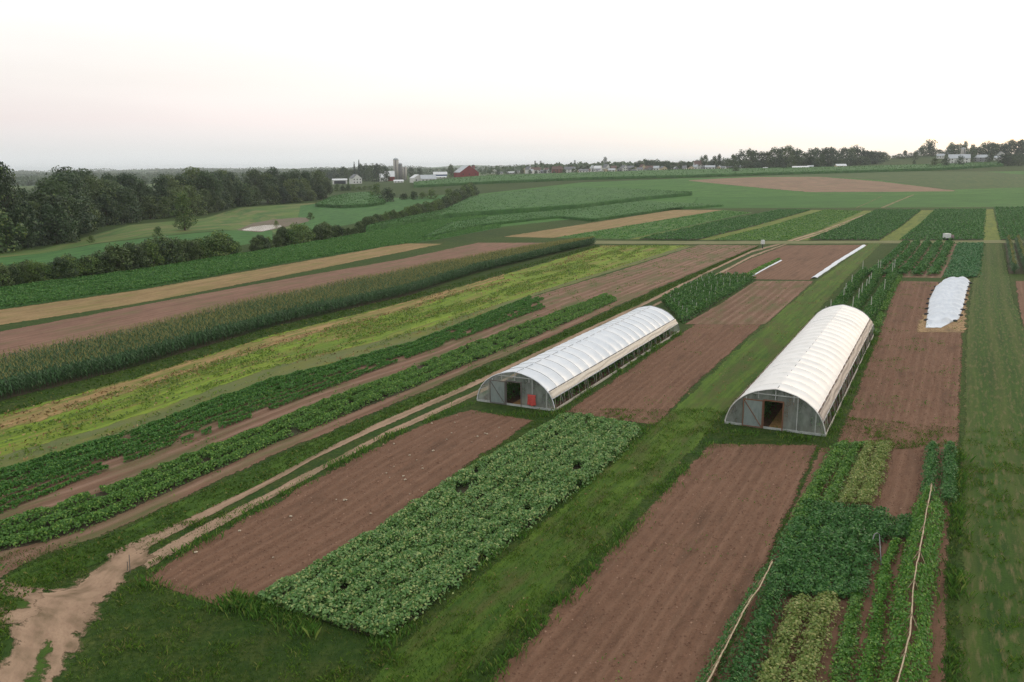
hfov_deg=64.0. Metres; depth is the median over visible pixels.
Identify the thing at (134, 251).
hedge bush
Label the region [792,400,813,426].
tomato row
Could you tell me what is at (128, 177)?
woodland tree
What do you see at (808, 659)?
bean row
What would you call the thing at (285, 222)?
mud bank
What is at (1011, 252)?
corn crop
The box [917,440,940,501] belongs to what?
bean row
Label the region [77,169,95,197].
woodland tree
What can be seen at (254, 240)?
hedge bush
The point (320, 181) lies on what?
woodland tree
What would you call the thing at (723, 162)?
tree
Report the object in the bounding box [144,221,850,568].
dirt track
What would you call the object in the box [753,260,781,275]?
row cover
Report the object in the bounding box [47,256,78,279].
hedge bush
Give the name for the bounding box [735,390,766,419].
tomato row
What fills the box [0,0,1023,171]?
sky
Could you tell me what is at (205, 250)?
hedge bush
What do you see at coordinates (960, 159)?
tree
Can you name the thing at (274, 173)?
woodland tree
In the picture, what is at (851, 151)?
tree
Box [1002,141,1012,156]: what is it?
tree
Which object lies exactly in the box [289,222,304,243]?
hedge bush
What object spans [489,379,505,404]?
door
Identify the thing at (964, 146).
tree
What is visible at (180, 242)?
hedge bush
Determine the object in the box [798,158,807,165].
tree
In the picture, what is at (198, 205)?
woodland tree
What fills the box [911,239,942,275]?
crop row
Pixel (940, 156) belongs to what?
building
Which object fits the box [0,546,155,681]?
dirt yard
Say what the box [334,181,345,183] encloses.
doorway
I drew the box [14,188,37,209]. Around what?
woodland tree
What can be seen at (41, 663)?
grass patch
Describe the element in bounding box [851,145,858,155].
tree
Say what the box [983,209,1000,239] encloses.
grass strip
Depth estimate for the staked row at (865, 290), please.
139.22 m
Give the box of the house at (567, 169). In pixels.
[564,166,574,172]
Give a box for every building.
[579,169,588,171]
[936,154,944,158]
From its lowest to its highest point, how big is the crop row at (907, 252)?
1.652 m
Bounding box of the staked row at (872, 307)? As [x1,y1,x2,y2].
[863,259,898,326]
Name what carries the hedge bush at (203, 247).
on the ground at (318, 644)
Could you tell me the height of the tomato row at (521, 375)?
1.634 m
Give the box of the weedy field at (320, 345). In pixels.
[0,245,690,456]
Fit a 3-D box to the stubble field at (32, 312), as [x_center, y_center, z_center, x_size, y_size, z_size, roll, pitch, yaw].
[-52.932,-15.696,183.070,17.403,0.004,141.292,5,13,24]
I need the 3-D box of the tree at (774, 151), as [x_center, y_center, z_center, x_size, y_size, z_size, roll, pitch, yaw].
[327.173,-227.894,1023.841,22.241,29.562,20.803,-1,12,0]
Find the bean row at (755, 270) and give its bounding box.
[747,258,780,274]
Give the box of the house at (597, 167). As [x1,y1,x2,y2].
[593,166,602,171]
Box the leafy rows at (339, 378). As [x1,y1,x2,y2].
[0,297,545,513]
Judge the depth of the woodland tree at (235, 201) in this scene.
506.44 m
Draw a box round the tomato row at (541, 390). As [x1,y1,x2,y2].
[535,387,549,400]
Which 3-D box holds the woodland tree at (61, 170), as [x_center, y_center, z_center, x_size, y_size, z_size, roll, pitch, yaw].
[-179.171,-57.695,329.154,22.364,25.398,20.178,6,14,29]
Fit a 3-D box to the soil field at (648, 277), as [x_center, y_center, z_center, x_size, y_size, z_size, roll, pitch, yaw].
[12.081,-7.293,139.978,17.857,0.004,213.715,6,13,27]
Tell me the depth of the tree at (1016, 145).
1169.65 m
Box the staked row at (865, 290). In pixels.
[849,260,883,309]
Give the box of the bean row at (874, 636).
[852,537,901,681]
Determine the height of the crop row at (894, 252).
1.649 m
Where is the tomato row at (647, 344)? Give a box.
[544,329,671,405]
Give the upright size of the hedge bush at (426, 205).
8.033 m
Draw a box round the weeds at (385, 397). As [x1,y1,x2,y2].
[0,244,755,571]
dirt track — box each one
[0,579,43,627]
[107,214,864,558]
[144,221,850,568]
[880,195,913,207]
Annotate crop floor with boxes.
[0,244,593,400]
[0,297,612,551]
[270,420,634,637]
[641,210,809,239]
[663,279,753,322]
[811,213,916,239]
[902,211,983,239]
[947,249,981,277]
[994,208,1022,239]
[1004,243,1023,273]
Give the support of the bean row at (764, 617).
on the soil field at (939, 635)
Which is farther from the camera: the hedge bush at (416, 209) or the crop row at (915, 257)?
the hedge bush at (416, 209)
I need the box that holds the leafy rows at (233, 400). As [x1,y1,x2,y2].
[0,295,543,485]
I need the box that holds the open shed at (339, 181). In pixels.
[332,178,346,183]
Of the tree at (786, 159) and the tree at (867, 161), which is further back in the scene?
the tree at (867, 161)
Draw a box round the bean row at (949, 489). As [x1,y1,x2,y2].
[936,441,960,503]
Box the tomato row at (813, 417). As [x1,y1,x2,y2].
[805,345,864,428]
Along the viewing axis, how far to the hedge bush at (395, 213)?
346.78 m
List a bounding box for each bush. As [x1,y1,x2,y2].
[0,262,16,285]
[0,264,14,285]
[5,264,23,284]
[13,261,27,283]
[18,262,35,282]
[25,259,42,282]
[31,267,46,281]
[34,262,48,281]
[37,262,60,280]
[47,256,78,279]
[56,254,84,278]
[58,263,71,277]
[64,253,78,273]
[75,255,105,276]
[76,254,86,275]
[83,259,103,274]
[87,250,115,273]
[100,243,133,271]
[105,246,126,272]
[120,242,152,269]
[136,243,150,267]
[141,234,182,265]
[141,238,165,266]
[143,239,164,266]
[146,245,163,266]
[148,237,184,263]
[151,238,176,264]
[169,238,185,261]
[171,237,190,261]
[181,239,195,260]
[184,239,203,259]
[193,237,212,258]
[196,241,210,257]
[196,241,210,258]
[201,235,221,257]
[206,235,228,255]
[208,235,231,255]
[211,229,237,256]
[213,235,223,253]
[224,235,240,254]
[236,241,243,252]
[248,237,263,249]
[250,244,257,250]
[256,234,269,249]
[271,234,279,246]
[273,234,282,246]
[275,226,293,244]
[276,228,285,244]
[285,228,299,244]
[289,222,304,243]
[296,223,315,242]
[303,228,315,240]
[312,226,321,240]
[313,223,330,239]
[320,222,333,238]
[332,224,340,237]
[333,183,340,191]
[334,225,344,236]
[345,227,351,235]
[354,221,365,231]
[361,217,371,228]
[370,183,380,194]
[371,214,384,221]
[378,187,395,201]
[390,209,397,218]
[399,193,408,199]
[409,191,417,199]
[411,205,421,214]
[418,192,426,198]
[422,201,430,211]
[426,188,438,198]
[441,198,448,207]
[444,188,451,194]
[450,191,459,200]
[460,185,469,196]
[469,183,479,194]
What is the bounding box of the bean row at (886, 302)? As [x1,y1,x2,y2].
[869,274,902,332]
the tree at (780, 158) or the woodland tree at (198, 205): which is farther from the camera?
the tree at (780, 158)
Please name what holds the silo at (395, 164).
on the ground at (318, 644)
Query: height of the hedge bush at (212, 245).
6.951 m
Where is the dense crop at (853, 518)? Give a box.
[756,498,890,598]
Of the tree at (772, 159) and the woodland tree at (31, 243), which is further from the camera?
the tree at (772, 159)
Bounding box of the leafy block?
[942,242,983,277]
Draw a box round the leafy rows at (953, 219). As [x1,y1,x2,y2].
[899,208,986,239]
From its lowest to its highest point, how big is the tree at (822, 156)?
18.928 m
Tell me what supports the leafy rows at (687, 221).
on the crop strip at (655, 227)
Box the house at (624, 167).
[621,165,627,170]
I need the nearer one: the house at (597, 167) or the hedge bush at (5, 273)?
the hedge bush at (5, 273)
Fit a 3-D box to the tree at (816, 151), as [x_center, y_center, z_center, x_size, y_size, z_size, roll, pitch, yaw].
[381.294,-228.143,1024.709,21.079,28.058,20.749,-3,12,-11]
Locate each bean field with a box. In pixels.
[478,171,1023,226]
[693,193,1023,207]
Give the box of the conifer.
[357,160,361,177]
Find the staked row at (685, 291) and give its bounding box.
[664,271,724,306]
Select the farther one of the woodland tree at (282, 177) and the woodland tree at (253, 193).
the woodland tree at (282, 177)
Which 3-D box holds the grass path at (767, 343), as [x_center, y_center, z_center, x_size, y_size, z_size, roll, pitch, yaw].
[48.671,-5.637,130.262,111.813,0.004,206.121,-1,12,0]
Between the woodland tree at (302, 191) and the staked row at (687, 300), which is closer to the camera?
the staked row at (687, 300)
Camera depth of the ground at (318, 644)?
57.02 m
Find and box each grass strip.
[699,210,820,239]
[786,211,870,240]
[879,210,932,240]
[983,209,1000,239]
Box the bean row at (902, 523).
[868,512,920,538]
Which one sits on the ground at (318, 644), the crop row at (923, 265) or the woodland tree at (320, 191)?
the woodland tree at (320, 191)
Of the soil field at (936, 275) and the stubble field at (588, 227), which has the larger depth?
the stubble field at (588, 227)
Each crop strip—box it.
[557,210,750,238]
[715,210,861,240]
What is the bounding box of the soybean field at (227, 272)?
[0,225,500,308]
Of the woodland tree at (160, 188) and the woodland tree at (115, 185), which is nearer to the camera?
the woodland tree at (115, 185)
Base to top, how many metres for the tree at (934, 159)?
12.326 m
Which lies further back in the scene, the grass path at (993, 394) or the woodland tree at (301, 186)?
the woodland tree at (301, 186)
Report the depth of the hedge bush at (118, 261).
181.55 m
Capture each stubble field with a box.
[0,243,438,324]
[505,210,719,237]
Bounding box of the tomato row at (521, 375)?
[502,373,530,394]
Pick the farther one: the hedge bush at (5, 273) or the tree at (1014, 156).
the tree at (1014, 156)
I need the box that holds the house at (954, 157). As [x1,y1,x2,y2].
[947,154,970,162]
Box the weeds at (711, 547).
[593,446,811,680]
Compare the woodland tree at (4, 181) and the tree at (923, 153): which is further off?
the tree at (923, 153)
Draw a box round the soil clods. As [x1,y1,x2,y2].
[145,281,962,681]
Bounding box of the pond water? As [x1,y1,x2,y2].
[243,225,280,230]
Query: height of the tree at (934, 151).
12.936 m
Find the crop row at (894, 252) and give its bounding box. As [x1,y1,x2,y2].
[866,240,910,273]
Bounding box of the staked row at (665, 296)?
[661,273,715,303]
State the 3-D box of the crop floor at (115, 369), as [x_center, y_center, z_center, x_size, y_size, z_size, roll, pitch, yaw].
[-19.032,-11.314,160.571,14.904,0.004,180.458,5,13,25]
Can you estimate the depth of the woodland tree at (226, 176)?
494.04 m
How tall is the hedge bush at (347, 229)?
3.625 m
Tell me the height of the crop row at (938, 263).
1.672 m
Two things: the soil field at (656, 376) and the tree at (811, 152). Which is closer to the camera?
the soil field at (656, 376)
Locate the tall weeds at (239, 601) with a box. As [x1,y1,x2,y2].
[125,331,981,681]
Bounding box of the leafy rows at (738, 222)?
[639,209,809,239]
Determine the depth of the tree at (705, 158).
1147.31 m
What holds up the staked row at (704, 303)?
on the crop floor at (703, 307)
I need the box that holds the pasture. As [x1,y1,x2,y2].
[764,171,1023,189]
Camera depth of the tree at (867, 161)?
1065.18 m
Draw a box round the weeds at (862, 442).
[835,440,881,446]
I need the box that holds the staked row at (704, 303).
[678,272,755,323]
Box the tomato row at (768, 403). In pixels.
[755,389,788,421]
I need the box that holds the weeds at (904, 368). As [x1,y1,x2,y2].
[849,281,963,438]
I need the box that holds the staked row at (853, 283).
[830,261,868,305]
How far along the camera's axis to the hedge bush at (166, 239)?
196.16 m
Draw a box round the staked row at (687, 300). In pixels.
[671,272,738,315]
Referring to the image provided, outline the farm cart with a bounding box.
[943,233,953,239]
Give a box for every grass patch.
[0,594,30,610]
[23,639,52,681]
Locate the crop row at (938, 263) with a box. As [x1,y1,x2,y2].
[926,240,954,274]
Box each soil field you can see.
[0,243,538,360]
[0,245,757,577]
[146,410,532,607]
[490,443,816,681]
[569,288,805,423]
[686,281,812,323]
[689,177,954,191]
[716,447,951,681]
[722,245,866,279]
[839,281,963,448]
[868,244,956,277]
[877,449,923,521]
[1015,281,1023,323]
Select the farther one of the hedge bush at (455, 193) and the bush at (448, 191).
the bush at (448, 191)
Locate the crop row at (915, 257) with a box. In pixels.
[897,240,931,274]
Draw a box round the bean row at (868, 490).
[852,440,894,504]
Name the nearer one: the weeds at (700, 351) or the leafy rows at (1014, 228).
the weeds at (700, 351)
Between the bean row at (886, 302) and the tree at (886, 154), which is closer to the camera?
the bean row at (886, 302)
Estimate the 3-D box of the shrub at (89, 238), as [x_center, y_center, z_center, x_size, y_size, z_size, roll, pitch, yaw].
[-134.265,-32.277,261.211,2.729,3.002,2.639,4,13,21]
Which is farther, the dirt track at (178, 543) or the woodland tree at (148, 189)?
the woodland tree at (148, 189)
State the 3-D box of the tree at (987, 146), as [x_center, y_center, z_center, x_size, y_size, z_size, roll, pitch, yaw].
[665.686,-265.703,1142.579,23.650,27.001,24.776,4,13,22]
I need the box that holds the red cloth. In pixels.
[527,394,535,405]
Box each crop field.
[0,230,272,270]
[298,195,444,231]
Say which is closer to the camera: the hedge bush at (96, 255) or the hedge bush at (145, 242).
the hedge bush at (96, 255)
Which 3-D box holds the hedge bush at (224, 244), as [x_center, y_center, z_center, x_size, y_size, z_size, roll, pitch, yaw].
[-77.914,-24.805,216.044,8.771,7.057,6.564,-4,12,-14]
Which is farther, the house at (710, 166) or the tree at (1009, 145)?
the tree at (1009, 145)
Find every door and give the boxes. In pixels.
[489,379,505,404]
[742,398,763,427]
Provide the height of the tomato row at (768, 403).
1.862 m
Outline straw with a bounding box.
[0,245,687,460]
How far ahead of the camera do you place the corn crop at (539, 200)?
480.54 m
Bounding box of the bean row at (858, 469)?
[835,439,876,504]
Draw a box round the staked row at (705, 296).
[676,272,746,318]
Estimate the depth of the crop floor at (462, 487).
48.33 m
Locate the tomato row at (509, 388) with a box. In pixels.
[502,375,537,399]
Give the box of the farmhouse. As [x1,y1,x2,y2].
[349,174,361,183]
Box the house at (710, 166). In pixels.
[705,165,714,168]
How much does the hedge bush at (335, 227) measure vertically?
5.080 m
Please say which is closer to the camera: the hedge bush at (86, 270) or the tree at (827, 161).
the hedge bush at (86, 270)
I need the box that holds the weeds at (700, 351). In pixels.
[568,281,787,422]
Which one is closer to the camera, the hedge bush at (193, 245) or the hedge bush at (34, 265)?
the hedge bush at (34, 265)
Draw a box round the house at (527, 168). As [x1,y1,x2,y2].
[525,166,530,172]
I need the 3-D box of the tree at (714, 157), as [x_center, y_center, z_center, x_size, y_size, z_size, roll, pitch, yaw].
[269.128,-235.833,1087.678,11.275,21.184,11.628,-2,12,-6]
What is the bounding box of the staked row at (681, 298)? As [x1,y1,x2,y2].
[668,271,731,310]
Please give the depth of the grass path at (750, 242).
236.71 m
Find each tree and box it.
[0,161,23,245]
[0,199,28,252]
[2,204,40,248]
[7,200,49,247]
[13,192,34,202]
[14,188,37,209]
[22,200,49,242]
[25,177,86,219]
[35,165,90,214]
[36,193,82,241]
[37,201,82,244]
[39,171,98,224]
[62,170,94,205]
[64,172,91,207]
[70,196,82,234]
[72,190,91,233]
[76,168,97,185]
[76,189,100,232]
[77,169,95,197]
[83,175,101,200]
[88,208,100,227]
[89,199,105,226]
[91,182,110,217]
[94,193,123,224]
[95,186,121,223]
[99,178,115,189]
[101,172,117,182]
[104,180,121,192]
[109,186,132,221]
[110,186,141,222]
[115,172,143,182]
[115,173,137,193]
[121,186,144,220]
[130,179,150,209]
[135,194,161,219]
[139,186,155,212]
[150,173,170,205]
[155,174,181,203]
[155,195,175,218]
[158,187,186,216]
[163,192,183,216]
[169,186,180,194]
[169,191,197,229]
[172,173,200,190]
[180,166,200,186]
[180,184,208,215]
[188,190,204,214]
[191,171,223,203]
[195,189,207,213]
[200,186,220,212]
[215,172,232,191]
[217,170,233,192]
[220,184,230,209]
[226,171,239,184]
[231,193,240,206]
[232,179,250,206]
[240,182,258,205]
[241,168,264,197]
[253,172,272,202]
[261,182,268,203]
[263,167,282,194]
[263,184,281,203]
[277,187,290,203]
[279,172,291,187]
[279,178,302,202]
[285,182,303,202]
[288,168,302,181]
[291,178,308,196]
[295,181,307,201]
[300,178,310,188]
[301,170,314,189]
[303,185,316,200]
[307,191,314,200]
[311,169,325,189]
[311,177,327,196]
[315,185,327,199]
[321,180,333,194]
[330,167,338,178]
[338,166,346,178]
[342,168,350,181]
[359,163,369,181]
[364,163,374,181]
[371,163,381,181]
[375,163,385,177]
[382,166,389,181]
[407,167,414,177]
[446,164,454,176]
[701,154,708,165]
[710,155,717,168]
[715,154,721,167]
[719,157,726,165]
[725,158,732,165]
[729,154,738,168]
[732,153,741,167]
[738,149,746,166]
[738,160,748,167]
[742,148,755,167]
[745,161,755,167]
[749,150,760,167]
[752,161,761,167]
[756,151,768,167]
[759,160,765,167]
[761,151,776,166]
[766,147,780,167]
[768,156,779,167]
[775,153,784,166]
[776,147,785,165]
[782,144,794,163]
[782,156,790,166]
[784,155,797,166]
[793,149,804,165]
[794,155,802,165]
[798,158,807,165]
[804,156,815,166]
[806,148,816,161]
[810,147,823,165]
[812,158,820,166]
[815,153,826,166]
[822,147,835,166]
[823,154,833,166]
[831,155,840,166]
[834,150,846,161]
[839,147,852,164]
[840,157,849,165]
[842,147,856,157]
[847,157,856,165]
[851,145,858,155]
[853,147,865,162]
[857,156,866,164]
[859,157,870,164]
[860,150,871,163]
[864,151,878,160]
[867,158,879,163]
[873,151,887,161]
[881,152,890,161]
[912,152,920,158]
[916,145,927,155]
[921,139,938,152]
[925,144,933,155]
[927,148,936,155]
[929,157,939,165]
[939,156,950,164]
[943,144,952,155]
[947,144,960,153]
[954,155,964,164]
[958,144,968,153]
[967,144,977,161]
[968,146,986,154]
[981,141,997,158]
[984,153,995,161]
[989,142,998,155]
[995,143,1010,155]
[996,154,1008,165]
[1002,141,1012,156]
[1003,156,1014,165]
[1005,139,1016,156]
[1009,154,1019,164]
[1011,139,1023,154]
[1011,139,1023,155]
[1012,154,1023,165]
[1016,141,1023,157]
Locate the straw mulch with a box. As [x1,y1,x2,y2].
[917,279,969,332]
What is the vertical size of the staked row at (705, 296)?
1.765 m
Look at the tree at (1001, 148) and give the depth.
1152.43 m
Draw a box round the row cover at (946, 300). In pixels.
[926,276,969,327]
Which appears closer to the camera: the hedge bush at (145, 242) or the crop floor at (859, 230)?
the hedge bush at (145, 242)
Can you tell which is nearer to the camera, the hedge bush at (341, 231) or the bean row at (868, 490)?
the bean row at (868, 490)
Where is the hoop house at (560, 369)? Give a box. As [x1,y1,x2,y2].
[477,305,679,410]
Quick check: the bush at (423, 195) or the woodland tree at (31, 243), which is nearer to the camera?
the woodland tree at (31, 243)
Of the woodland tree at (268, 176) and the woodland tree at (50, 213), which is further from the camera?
the woodland tree at (268, 176)
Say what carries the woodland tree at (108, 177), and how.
on the ground at (318, 644)
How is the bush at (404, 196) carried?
on the ground at (318, 644)
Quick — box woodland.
[3,159,762,185]
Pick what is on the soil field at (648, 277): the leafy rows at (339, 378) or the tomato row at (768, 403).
the leafy rows at (339, 378)
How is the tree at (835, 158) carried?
on the ground at (318, 644)
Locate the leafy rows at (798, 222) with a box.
[716,209,859,240]
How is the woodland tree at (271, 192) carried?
on the ground at (318, 644)
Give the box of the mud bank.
[238,217,308,231]
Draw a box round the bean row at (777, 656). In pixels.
[750,593,814,681]
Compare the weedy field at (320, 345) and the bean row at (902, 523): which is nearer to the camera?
the bean row at (902, 523)
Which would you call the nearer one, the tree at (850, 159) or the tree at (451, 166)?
the tree at (850, 159)
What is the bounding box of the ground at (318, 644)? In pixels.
[0,154,1023,681]
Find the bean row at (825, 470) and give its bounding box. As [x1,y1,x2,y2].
[774,441,849,550]
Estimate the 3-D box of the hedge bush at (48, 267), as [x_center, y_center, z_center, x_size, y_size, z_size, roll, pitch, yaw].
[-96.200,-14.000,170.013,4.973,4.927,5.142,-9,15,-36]
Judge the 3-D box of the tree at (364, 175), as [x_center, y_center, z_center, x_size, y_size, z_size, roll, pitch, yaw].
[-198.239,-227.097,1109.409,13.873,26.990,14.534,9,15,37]
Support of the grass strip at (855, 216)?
on the ground at (318, 644)
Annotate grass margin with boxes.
[0,245,695,467]
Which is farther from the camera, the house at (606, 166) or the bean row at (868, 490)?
the house at (606, 166)
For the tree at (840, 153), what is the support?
on the ground at (318, 644)
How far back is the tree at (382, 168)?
1099.62 m
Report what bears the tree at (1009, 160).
on the ground at (318, 644)
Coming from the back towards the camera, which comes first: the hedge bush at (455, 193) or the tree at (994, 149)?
the tree at (994, 149)
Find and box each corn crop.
[0,236,596,396]
[315,191,385,207]
[365,187,691,231]
[413,161,1003,187]
[422,201,723,239]
[1005,234,1023,273]
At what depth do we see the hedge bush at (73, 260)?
175.64 m
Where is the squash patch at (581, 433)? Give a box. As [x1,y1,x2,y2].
[253,412,643,641]
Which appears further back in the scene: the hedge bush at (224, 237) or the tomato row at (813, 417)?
the hedge bush at (224, 237)
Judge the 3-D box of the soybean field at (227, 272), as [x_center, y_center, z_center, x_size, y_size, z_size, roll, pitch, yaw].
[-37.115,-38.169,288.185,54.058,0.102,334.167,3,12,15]
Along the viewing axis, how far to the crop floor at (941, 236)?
243.81 m
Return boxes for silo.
[393,158,398,179]
[398,163,402,179]
[403,167,406,179]
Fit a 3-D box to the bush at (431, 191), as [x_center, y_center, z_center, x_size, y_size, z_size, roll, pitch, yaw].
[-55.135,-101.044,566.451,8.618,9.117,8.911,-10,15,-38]
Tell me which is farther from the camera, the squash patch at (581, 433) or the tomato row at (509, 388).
the tomato row at (509, 388)
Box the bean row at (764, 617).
[717,544,798,681]
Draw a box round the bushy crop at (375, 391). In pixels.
[0,293,616,548]
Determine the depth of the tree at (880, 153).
1129.63 m
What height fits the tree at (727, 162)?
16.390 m
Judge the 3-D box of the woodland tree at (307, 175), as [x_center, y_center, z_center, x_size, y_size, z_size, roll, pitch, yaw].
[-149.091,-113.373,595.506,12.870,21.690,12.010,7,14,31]
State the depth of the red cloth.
76.16 m
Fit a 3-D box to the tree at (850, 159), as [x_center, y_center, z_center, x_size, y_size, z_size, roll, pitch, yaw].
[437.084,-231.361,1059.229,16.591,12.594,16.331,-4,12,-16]
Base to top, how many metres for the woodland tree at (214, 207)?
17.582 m
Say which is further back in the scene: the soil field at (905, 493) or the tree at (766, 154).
the tree at (766, 154)
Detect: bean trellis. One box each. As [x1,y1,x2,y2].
[695,560,772,681]
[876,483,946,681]
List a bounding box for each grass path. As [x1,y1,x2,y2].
[370,243,881,681]
[595,240,1023,243]
[953,243,1023,681]
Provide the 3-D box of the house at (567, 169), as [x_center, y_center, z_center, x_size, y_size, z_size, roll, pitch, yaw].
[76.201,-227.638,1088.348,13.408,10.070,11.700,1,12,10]
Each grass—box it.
[0,245,598,413]
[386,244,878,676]
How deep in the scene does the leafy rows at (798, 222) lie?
292.60 m
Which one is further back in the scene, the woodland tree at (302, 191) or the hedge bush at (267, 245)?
the woodland tree at (302, 191)
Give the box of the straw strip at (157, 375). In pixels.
[0,274,504,432]
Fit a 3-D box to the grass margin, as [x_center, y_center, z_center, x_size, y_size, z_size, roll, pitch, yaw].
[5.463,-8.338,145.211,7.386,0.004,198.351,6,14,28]
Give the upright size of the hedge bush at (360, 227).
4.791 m
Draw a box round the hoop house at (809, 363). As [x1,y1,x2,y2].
[724,304,874,436]
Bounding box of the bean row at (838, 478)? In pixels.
[804,441,863,531]
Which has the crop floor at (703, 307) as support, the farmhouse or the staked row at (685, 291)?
the staked row at (685, 291)
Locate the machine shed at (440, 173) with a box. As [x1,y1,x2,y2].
[433,172,446,175]
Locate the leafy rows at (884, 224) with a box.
[809,209,920,239]
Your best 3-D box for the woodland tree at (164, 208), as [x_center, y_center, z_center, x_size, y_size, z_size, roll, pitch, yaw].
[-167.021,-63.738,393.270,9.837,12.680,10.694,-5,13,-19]
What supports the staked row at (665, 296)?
on the crop floor at (703, 307)
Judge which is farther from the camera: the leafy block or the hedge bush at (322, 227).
the hedge bush at (322, 227)
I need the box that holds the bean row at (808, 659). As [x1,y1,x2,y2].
[785,590,843,681]
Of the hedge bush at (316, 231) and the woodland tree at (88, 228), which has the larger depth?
the woodland tree at (88, 228)
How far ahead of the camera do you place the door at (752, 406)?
69.95 m
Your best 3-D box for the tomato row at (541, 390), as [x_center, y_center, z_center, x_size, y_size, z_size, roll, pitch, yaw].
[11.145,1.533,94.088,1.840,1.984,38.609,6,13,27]
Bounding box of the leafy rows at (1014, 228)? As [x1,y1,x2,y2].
[994,206,1023,239]
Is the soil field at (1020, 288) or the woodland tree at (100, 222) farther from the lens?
the woodland tree at (100, 222)
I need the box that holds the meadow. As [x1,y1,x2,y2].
[0,203,314,257]
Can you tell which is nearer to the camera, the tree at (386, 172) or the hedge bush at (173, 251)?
the hedge bush at (173, 251)
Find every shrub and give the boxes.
[86,235,93,242]
[152,226,162,234]
[306,212,314,219]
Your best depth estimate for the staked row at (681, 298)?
141.00 m
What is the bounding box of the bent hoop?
[873,533,881,564]
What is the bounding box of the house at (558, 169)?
[551,165,562,172]
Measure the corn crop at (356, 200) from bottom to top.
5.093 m
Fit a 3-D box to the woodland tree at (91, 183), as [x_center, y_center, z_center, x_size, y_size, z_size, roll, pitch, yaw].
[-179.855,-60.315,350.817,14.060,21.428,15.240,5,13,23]
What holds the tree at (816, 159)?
on the ground at (318, 644)
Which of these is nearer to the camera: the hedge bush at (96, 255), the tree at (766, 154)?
the hedge bush at (96, 255)
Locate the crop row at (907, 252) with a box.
[880,239,920,274]
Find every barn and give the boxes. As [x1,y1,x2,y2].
[379,173,387,180]
[385,171,394,180]
[410,174,419,182]
[420,175,436,180]
[453,165,478,176]
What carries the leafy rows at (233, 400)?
on the soil field at (648, 277)
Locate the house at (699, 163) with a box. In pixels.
[693,160,703,168]
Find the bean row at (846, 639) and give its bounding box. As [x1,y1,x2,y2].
[822,590,866,681]
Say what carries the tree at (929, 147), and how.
on the ground at (318, 644)
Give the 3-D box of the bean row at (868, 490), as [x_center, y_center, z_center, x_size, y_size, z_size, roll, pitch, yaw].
[26.239,9.312,59.113,1.715,0.732,13.992,6,14,29]
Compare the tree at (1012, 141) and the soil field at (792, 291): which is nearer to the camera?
the soil field at (792, 291)
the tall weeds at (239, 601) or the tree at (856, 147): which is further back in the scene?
the tree at (856, 147)
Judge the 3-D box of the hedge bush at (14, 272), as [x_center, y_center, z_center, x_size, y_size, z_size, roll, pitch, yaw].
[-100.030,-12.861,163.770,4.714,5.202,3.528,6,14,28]
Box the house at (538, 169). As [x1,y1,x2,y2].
[531,167,540,172]
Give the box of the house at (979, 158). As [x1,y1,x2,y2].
[973,155,988,161]
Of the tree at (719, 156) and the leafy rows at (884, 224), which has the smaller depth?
the leafy rows at (884, 224)
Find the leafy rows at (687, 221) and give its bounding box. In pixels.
[561,210,749,238]
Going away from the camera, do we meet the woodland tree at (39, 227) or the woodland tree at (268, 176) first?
the woodland tree at (39, 227)
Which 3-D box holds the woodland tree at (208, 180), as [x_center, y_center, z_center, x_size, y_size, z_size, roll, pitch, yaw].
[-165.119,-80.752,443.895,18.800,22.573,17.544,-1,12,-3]
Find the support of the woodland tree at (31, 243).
on the ground at (318, 644)
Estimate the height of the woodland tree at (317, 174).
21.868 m
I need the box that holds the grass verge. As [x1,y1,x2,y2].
[4,248,755,587]
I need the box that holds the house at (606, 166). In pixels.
[602,164,609,168]
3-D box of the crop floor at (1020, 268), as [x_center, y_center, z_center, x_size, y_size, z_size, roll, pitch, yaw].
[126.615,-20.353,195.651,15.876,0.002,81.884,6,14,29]
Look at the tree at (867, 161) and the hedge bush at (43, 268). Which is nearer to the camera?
the hedge bush at (43, 268)
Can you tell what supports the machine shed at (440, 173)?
on the ground at (318, 644)
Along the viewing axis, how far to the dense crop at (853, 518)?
46.67 m
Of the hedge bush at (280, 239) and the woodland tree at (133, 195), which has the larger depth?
the woodland tree at (133, 195)
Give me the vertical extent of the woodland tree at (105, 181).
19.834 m
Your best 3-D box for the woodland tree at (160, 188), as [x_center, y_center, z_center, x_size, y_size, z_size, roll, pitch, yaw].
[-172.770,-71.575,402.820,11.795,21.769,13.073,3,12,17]
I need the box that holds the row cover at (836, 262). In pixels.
[813,245,865,277]
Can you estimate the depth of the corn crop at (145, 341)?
114.04 m
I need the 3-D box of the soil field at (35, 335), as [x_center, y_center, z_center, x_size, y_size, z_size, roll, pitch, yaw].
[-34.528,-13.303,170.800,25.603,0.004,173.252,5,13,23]
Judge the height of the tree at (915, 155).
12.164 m
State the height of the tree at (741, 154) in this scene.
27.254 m
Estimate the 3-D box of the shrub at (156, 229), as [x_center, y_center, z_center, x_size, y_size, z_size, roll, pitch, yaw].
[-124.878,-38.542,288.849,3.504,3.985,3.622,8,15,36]
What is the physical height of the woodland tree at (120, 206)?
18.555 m
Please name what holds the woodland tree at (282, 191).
on the ground at (318, 644)
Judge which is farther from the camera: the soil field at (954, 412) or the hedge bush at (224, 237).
the hedge bush at (224, 237)

